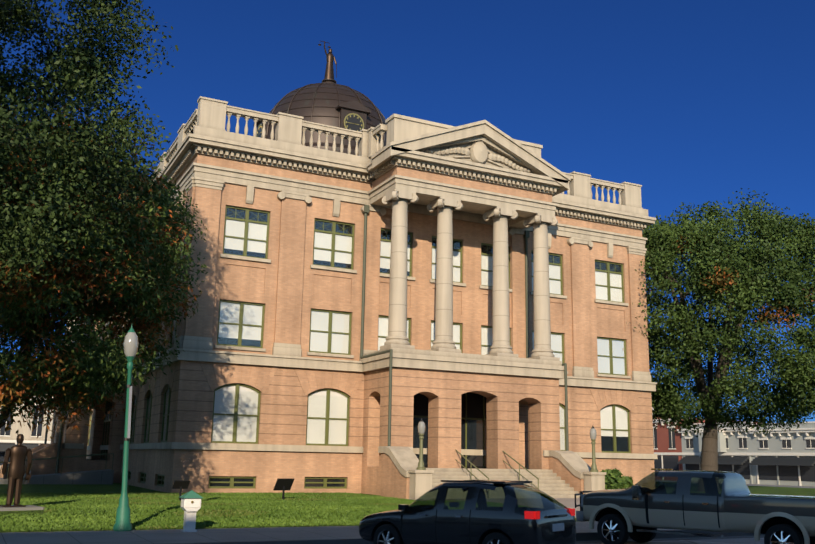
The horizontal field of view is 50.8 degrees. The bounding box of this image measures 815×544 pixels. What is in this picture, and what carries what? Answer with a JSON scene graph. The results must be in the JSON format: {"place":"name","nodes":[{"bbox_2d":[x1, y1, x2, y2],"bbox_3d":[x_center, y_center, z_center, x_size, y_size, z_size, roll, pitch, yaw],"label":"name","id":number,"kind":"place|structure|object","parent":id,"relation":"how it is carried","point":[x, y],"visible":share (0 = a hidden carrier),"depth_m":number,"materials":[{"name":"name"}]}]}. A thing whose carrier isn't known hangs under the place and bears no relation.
{"place":"outdoors","nodes":[
{"label":"outdoors","id":0,"kind":"place"},
{"bbox_2d":[50,360,654,494],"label":"courthouse lower walls","id":1,"kind":"structure","parent":0,"point":[523,420],"depth_m":42.24,"materials":[{"name":"orange brick"}]},
{"bbox_2d":[0,521,764,543],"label":"sidewalk","id":2,"kind":"structure","parent":0,"point":[330,535],"depth_m":21.47,"materials":[{"name":"concrete"}]},
{"bbox_2d":[113,325,138,530],"bbox_3d":[-7.373,4.076,22.935,0.744,5.475,0.618,-9,-16,38],"label":"street lamp","id":3,"kind":"object","parent":2,"relation":"on","point":[130,344],"visible":1,"depth_m":22.80,"materials":[{"name":"green metal"}]},
{"bbox_2d":[180,490,202,531],"bbox_3d":[-5.726,6.294,22.651,0.540,1.060,0.540,7,-14,-26],"label":"white kiosk","id":4,"kind":"object","parent":2,"relation":"on","point":[190,503],"visible":1,"depth_m":22.50,"materials":[{"name":"white paint"}]},
{"bbox_2d":[0,483,814,532],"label":"lawn","id":5,"kind":"structure","parent":0,"point":[72,488],"depth_m":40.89,"materials":[{"name":"green plant"}]},
{"bbox_2d":[3,464,9,478],"bbox_3d":[-21.528,10.920,46.493,0.720,1.100,0.720,7,-14,-26],"label":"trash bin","id":6,"kind":"object","parent":5,"relation":"on","point":[5,475],"visible":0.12,"depth_m":46.21,"materials":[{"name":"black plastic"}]},
{"bbox_2d":[0,434,44,510],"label":"bronze statue","id":7,"kind":"object","parent":5,"relation":"on","point":[17,454],"visible":1,"depth_m":25.87,"materials":[{"name":"brown metal"}]},
{"bbox_2d":[0,296,106,411],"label":"tree","id":8,"kind":"object","parent":5,"relation":"on","point":[44,336],"depth_m":45.66,"materials":[{"name":"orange plant"}]},
{"bbox_2d":[0,443,113,484],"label":"entry steps","id":9,"kind":"structure","parent":5,"relation":"on","point":[43,465],"depth_m":48.45,"materials":[{"name":"stone"}]},
{"bbox_2d":[44,320,131,472],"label":"courthouse portico","id":10,"kind":"structure","parent":5,"relation":"on","point":[73,445],"depth_m":50.14,"materials":[{"name":"stone"}]},
{"bbox_2d":[0,0,178,331],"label":"tall tree","id":11,"kind":"object","parent":5,"relation":"on","point":[73,76],"visible":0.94,"depth_m":26.39,"materials":[{"name":"green plant"}]},
{"bbox_2d":[0,79,207,438],"bbox_3d":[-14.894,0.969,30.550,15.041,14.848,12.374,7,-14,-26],"label":"pecan tree","id":12,"kind":"object","parent":5,"relation":"on","point":[135,264],"visible":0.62,"depth_m":29.61,"materials":[{"name":"green plant"}]},
{"bbox_2d":[172,480,189,500],"bbox_3d":[-8.416,8.128,31.866,0.600,0.775,0.400,10,-15,-36],"label":"plaque sign","id":13,"kind":"object","parent":5,"relation":"on","point":[180,484],"visible":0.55,"depth_m":31.86,"materials":[{"name":"black metal"}]},
{"bbox_2d":[273,478,293,498],"bbox_3d":[-4.937,8.666,34.234,0.750,0.857,0.400,10,-15,-36],"label":"plaque sign","id":14,"kind":"object","parent":5,"relation":"on","point":[283,484],"visible":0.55,"depth_m":34.22,"materials":[{"name":"black metal"}]},
{"bbox_2d":[97,154,641,380],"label":"courthouse upper walls","id":15,"kind":"structure","parent":5,"relation":"on","point":[245,281],"depth_m":45.49,"materials":[{"name":"orange brick"}]},
{"bbox_2d":[100,402,111,459],"bbox_3d":[-19.326,10.190,56.021,0.095,4.050,7.300,7,-14,-26],"label":"portico entrance screen","id":16,"kind":"object","parent":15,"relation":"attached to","point":[106,430],"visible":0.27,"depth_m":57.76,"materials":[{"name":"black wood"}]},
{"bbox_2d":[87,130,196,486],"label":"courthouse trim","id":17,"kind":"structure","parent":15,"relation":"attached to","point":[182,158],"depth_m":43.10,"materials":[{"name":"stone"}]},
{"bbox_2d":[253,41,386,154],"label":"dome","id":18,"kind":"structure","parent":15,"relation":"on","point":[328,100],"depth_m":62.85,"materials":[{"name":"brown metal"}]},
{"bbox_2d":[153,96,642,208],"bbox_3d":[-6.436,-2.465,65.309,28.200,2.230,38.910,7,-14,-26],"label":"balustrade","id":19,"kind":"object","parent":15,"relation":"on","point":[212,113],"depth_m":45.14,"materials":[{"name":"beige stone"}]},
{"bbox_2d":[171,125,657,488],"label":"courthouse trim","id":20,"kind":"structure","parent":15,"relation":"attached to","point":[236,411],"depth_m":43.50,"materials":[{"name":"stone"}]},
{"bbox_2d":[360,114,570,468],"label":"portico","id":21,"kind":"structure","parent":15,"relation":"attached to","point":[488,171],"depth_m":44.44,"materials":[{"name":"stone"}]},
{"bbox_2d":[413,392,486,467],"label":"doorways","id":22,"kind":"structure","parent":21,"relation":"in","point":[473,423],"depth_m":45.63,"materials":[{"name":"black glass"}]},
{"bbox_2d":[380,418,605,498],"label":"front stairs","id":23,"kind":"structure","parent":5,"relation":"on","point":[406,473],"depth_m":40.78,"materials":[{"name":"stone"}]},
{"bbox_2d":[601,468,628,489],"bbox_3d":[9.895,10.285,41.575,1.514,1.606,1.646,3,-13,-10],"label":"shrub","id":24,"kind":"object","parent":5,"relation":"on","point":[613,477],"visible":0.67,"depth_m":41.25,"materials":[{"name":"green plant"}]},
{"bbox_2d":[616,475,633,487],"bbox_3d":[10.655,10.624,42.312,1.308,1.267,1.279,7,-14,-26],"label":"shrub","id":25,"kind":"object","parent":5,"relation":"on","point":[628,480],"visible":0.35,"depth_m":42.18,"materials":[{"name":"green plant"}]},
{"bbox_2d":[626,188,814,470],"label":"oak tree","id":26,"kind":"object","parent":5,"relation":"on","point":[727,274],"visible":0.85,"depth_m":53.33,"materials":[{"name":"green plant"}]},
{"bbox_2d":[0,0,814,422],"label":"sky","id":27,"kind":"structure","parent":0,"point":[697,102],"materials":[{"name":"blue"}]},
{"bbox_2d":[411,498,579,517],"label":"walkway","id":28,"kind":"structure","parent":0,"point":[568,502],"depth_m":36.42,"materials":[{"name":"concrete"}]},
{"bbox_2d":[577,484,814,543],"bbox_3d":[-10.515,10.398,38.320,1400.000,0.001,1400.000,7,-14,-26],"label":"road","id":29,"kind":"structure","parent":0,"point":[734,541],"depth_m":24.95,"materials":[{"name":"grey asphalt"}]},
{"bbox_2d":[0,394,814,485],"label":"town buildings","id":30,"kind":"structure","parent":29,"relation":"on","point":[781,456],"depth_m":107.05,"materials":[{"name":"grey"}]},
{"bbox_2d":[359,480,575,543],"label":"black suv","id":31,"kind":"object","parent":29,"relation":"on","point":[481,512],"visible":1,"depth_m":18.11,"materials":[{"name":"black paint"}]},
{"bbox_2d":[574,468,814,543],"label":"pickup truck","id":32,"kind":"object","parent":29,"relation":"on","point":[643,509],"visible":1,"depth_m":21.73,"materials":[{"name":"grey paint"}]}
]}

